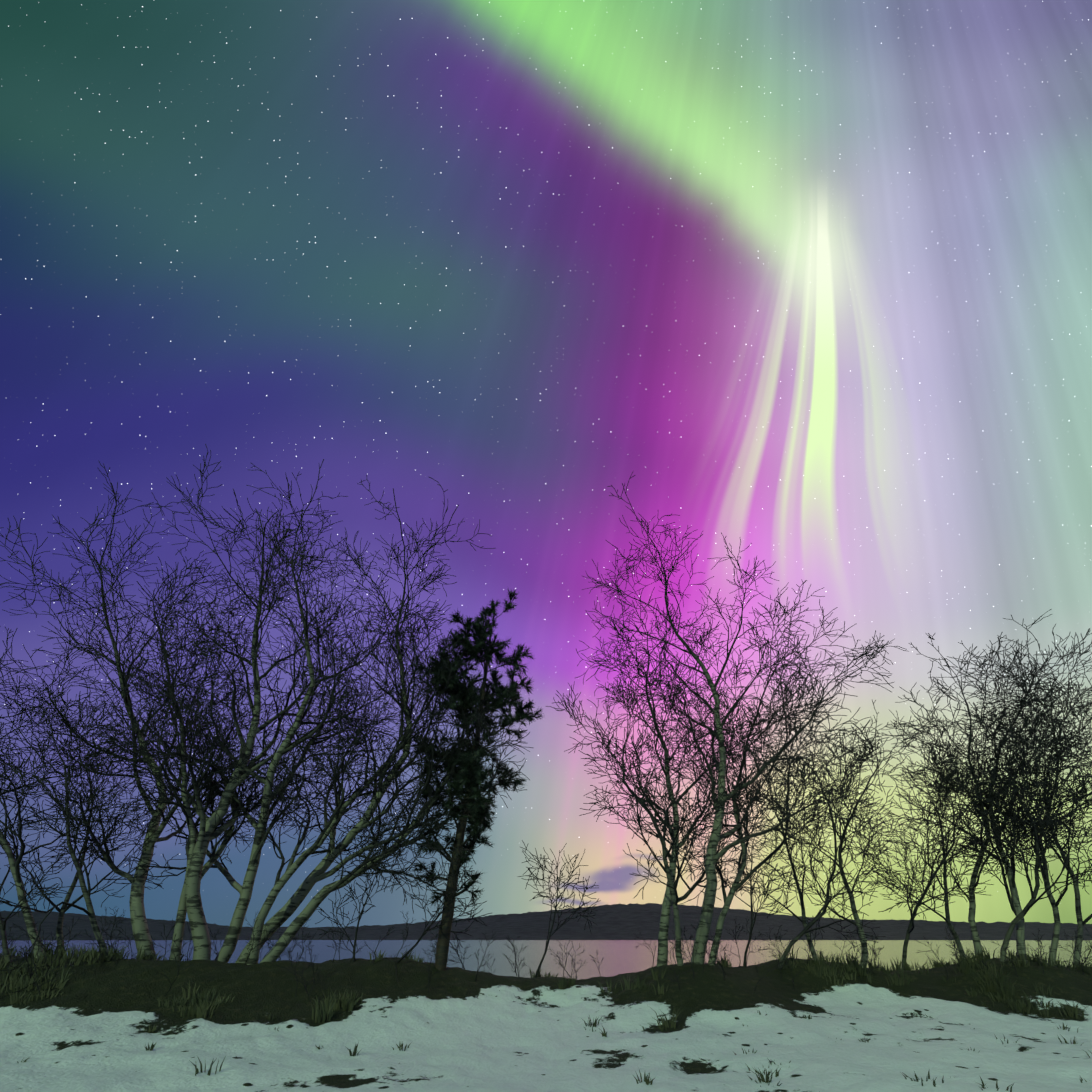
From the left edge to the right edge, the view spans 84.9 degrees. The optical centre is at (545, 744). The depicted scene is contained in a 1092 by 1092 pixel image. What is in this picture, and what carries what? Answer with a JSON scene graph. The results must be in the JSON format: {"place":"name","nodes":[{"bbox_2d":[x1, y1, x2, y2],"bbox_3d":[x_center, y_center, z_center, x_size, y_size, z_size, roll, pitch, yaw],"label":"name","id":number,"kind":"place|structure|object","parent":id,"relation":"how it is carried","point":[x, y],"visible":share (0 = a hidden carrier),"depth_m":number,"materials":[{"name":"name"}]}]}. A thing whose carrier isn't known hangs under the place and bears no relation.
{"place":"outdoors","nodes":[
{"label":"outdoors","id":0,"kind":"place"},
{"bbox_2d":[0,903,1091,1091],"bbox_3d":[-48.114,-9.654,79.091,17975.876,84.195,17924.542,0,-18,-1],"label":"terrain ground","id":1,"kind":"structure","parent":0,"point":[460,1029],"depth_m":7.90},
{"bbox_2d":[0,804,71,961],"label":"bare sapling","id":2,"kind":"object","parent":1,"relation":"on","point":[5,949],"visible":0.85,"depth_m":9.79,"materials":[{"name":"black plant"}]},
{"bbox_2d":[0,627,141,957],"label":"birch","id":3,"kind":"object","parent":1,"relation":"on","point":[14,863],"visible":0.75,"depth_m":10.06,"materials":[{"name":"grey plant"}]},
{"bbox_2d":[0,709,163,953],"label":"birch","id":4,"kind":"object","parent":1,"relation":"on","point":[60,921],"visible":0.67,"depth_m":10.72,"materials":[{"name":"black plant"}]},
{"bbox_2d":[0,647,167,993],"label":"birch","id":5,"kind":"object","parent":1,"relation":"on","point":[89,911],"visible":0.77,"depth_m":10.44,"materials":[{"name":"black plant"}]},
{"bbox_2d":[0,460,266,959],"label":"birch","id":6,"kind":"object","parent":1,"relation":"on","point":[142,936],"visible":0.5,"depth_m":11.81,"materials":[{"name":"grey plant"}]},
{"bbox_2d":[52,533,319,960],"bbox_3d":[-6.551,0.199,11.631,4.105,7.674,4.702,0,-18,-1],"label":"birch","id":7,"kind":"object","parent":1,"relation":"on","point":[189,848],"visible":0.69,"depth_m":11.05,"materials":[{"name":"grey plant"}]},
{"bbox_2d":[90,444,378,959],"bbox_3d":[-5.768,-0.651,11.751,4.520,9.345,5.418,0,-18,-1],"label":"birch","id":8,"kind":"object","parent":1,"relation":"on","point":[197,869],"visible":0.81,"depth_m":11.10,"materials":[{"name":"grey plant"}]},
{"bbox_2d":[111,459,455,962],"bbox_3d":[-4.687,-0.961,11.264,4.721,9.746,5.424,15,-23,-38],"label":"birch","id":9,"kind":"object","parent":1,"relation":"on","point":[227,949],"visible":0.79,"depth_m":11.26,"materials":[{"name":"grey plant"}]},
{"bbox_2d":[178,602,492,964],"bbox_3d":[-3.787,0.572,11.546,5.543,7.065,4.074,8,-20,-22],"label":"birch","id":10,"kind":"object","parent":1,"relation":"on","point":[292,867],"visible":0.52,"depth_m":11.10,"materials":[{"name":"grey plant"}]},
{"bbox_2d":[315,851,401,961],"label":"bare sapling","id":11,"kind":"object","parent":1,"relation":"on","point":[352,896],"visible":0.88,"depth_m":10.17,"materials":[{"name":"black plant"}]},
{"bbox_2d":[235,475,493,963],"bbox_3d":[-3.291,-0.500,11.931,4.589,9.422,4.712,0,-18,-1],"label":"birch","id":12,"kind":"object","parent":1,"relation":"on","point":[284,913],"visible":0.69,"depth_m":11.23,"materials":[{"name":"grey plant"}]},
{"bbox_2d":[260,605,531,962],"bbox_3d":[-2.543,0.663,11.234,4.620,6.735,4.242,0,-18,-1],"label":"birch","id":13,"kind":"object","parent":1,"relation":"on","point":[299,921],"visible":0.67,"depth_m":10.51,"materials":[{"name":"grey plant"}]},
{"bbox_2d":[397,852,490,962],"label":"bare sapling","id":14,"kind":"object","parent":1,"relation":"on","point":[428,928],"visible":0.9,"depth_m":10.15,"materials":[{"name":"black plant"}]},
{"bbox_2d":[406,589,545,970],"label":"pine tree","id":15,"kind":"object","parent":1,"relation":"on","point":[479,634],"visible":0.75,"depth_m":11.22,"materials":[{"name":"green plant"}]},
{"bbox_2d":[0,936,1091,1091],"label":"grass tufts","id":16,"kind":"object","parent":1,"relation":"on","point":[326,1006],"visible":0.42,"depth_m":9.41,"materials":[{"name":"green plant"}]},
{"bbox_2d":[0,907,1091,1006],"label":"shrubs","id":17,"kind":"object","parent":1,"relation":"on","point":[566,953],"visible":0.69,"depth_m":10.14,"materials":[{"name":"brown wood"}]},
{"bbox_2d":[518,840,600,977],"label":"bare sapling","id":18,"kind":"object","parent":1,"relation":"on","point":[558,879],"visible":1,"depth_m":11.14,"materials":[{"name":"black plant"}]},
{"bbox_2d":[546,657,764,965],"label":"birch","id":19,"kind":"object","parent":1,"relation":"on","point":[641,801],"visible":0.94,"depth_m":10.04,"materials":[{"name":"grey plant"}]},
{"bbox_2d":[576,600,805,966],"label":"birch","id":20,"kind":"object","parent":1,"relation":"on","point":[663,930],"visible":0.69,"depth_m":11.50,"materials":[{"name":"grey plant"}]},
{"bbox_2d":[582,472,893,964],"bbox_3d":[3.359,-0.600,11.529,5.154,9.248,5.023,0,-18,-1],"label":"birch","id":21,"kind":"object","parent":1,"relation":"on","point":[704,925],"visible":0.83,"depth_m":11.19,"materials":[{"name":"grey plant"}]},
{"bbox_2d":[697,813,802,966],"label":"bare sapling","id":22,"kind":"object","parent":1,"relation":"on","point":[752,888],"visible":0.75,"depth_m":10.86,"materials":[{"name":"black plant"}]},
{"bbox_2d":[656,569,906,965],"bbox_3d":[4.260,0.464,11.341,4.325,7.138,4.519,15,-23,-38],"label":"birch","id":23,"kind":"object","parent":1,"relation":"on","point":[728,899],"visible":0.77,"depth_m":11.15,"materials":[{"name":"grey plant"}]},
{"bbox_2d":[728,736,835,964],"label":"birch","id":24,"kind":"object","parent":1,"relation":"on","point":[804,924],"visible":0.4,"depth_m":11.73,"materials":[{"name":"black plant"}]},
{"bbox_2d":[725,716,896,968],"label":"birch","id":25,"kind":"object","parent":1,"relation":"on","point":[819,915],"visible":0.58,"depth_m":10.68,"materials":[{"name":"black plant"}]},
{"bbox_2d":[768,700,943,967],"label":"birch","id":26,"kind":"object","parent":1,"relation":"on","point":[853,905],"visible":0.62,"depth_m":11.40,"materials":[{"name":"black plant"}]},
{"bbox_2d":[841,724,1001,969],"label":"birch","id":27,"kind":"object","parent":1,"relation":"on","point":[910,928],"visible":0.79,"depth_m":11.06,"materials":[{"name":"black plant"}]},
{"bbox_2d":[862,742,1015,960],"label":"birch","id":28,"kind":"object","parent":1,"relation":"on","point":[947,913],"visible":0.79,"depth_m":11.16,"materials":[{"name":"black plant"}]},
{"bbox_2d":[859,633,1071,956],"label":"birch","id":29,"kind":"object","parent":1,"relation":"on","point":[972,922],"visible":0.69,"depth_m":11.37,"materials":[{"name":"black plant"}]},
{"bbox_2d":[885,624,1091,962],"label":"birch","id":30,"kind":"object","parent":1,"relation":"on","point":[1014,901],"visible":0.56,"depth_m":11.53,"materials":[{"name":"black plant"}]},
{"bbox_2d":[925,609,1091,965],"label":"birch","id":31,"kind":"object","parent":1,"relation":"on","point":[1055,936],"visible":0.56,"depth_m":11.32,"materials":[{"name":"black plant"}]},
{"bbox_2d":[934,692,1091,961],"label":"birch","id":32,"kind":"object","parent":1,"relation":"on","point":[1028,906],"visible":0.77,"depth_m":10.35,"materials":[{"name":"black plant"}]},
{"bbox_2d":[966,678,1091,965],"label":"birch","id":33,"kind":"object","parent":1,"relation":"on","point":[1081,923],"visible":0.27,"depth_m":11.32,"materials":[{"name":"black plant"}]},
{"bbox_2d":[0,940,1091,979],"bbox_3d":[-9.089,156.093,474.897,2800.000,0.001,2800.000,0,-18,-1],"label":"lake water","id":34,"kind":"structure","parent":0,"point":[622,956],"depth_m":81.82,"materials":[{"name":"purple liquid"}]},
{"bbox_2d":[0,0,1091,927],"label":"sky","id":35,"kind":"structure","parent":0,"point":[815,275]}
]}

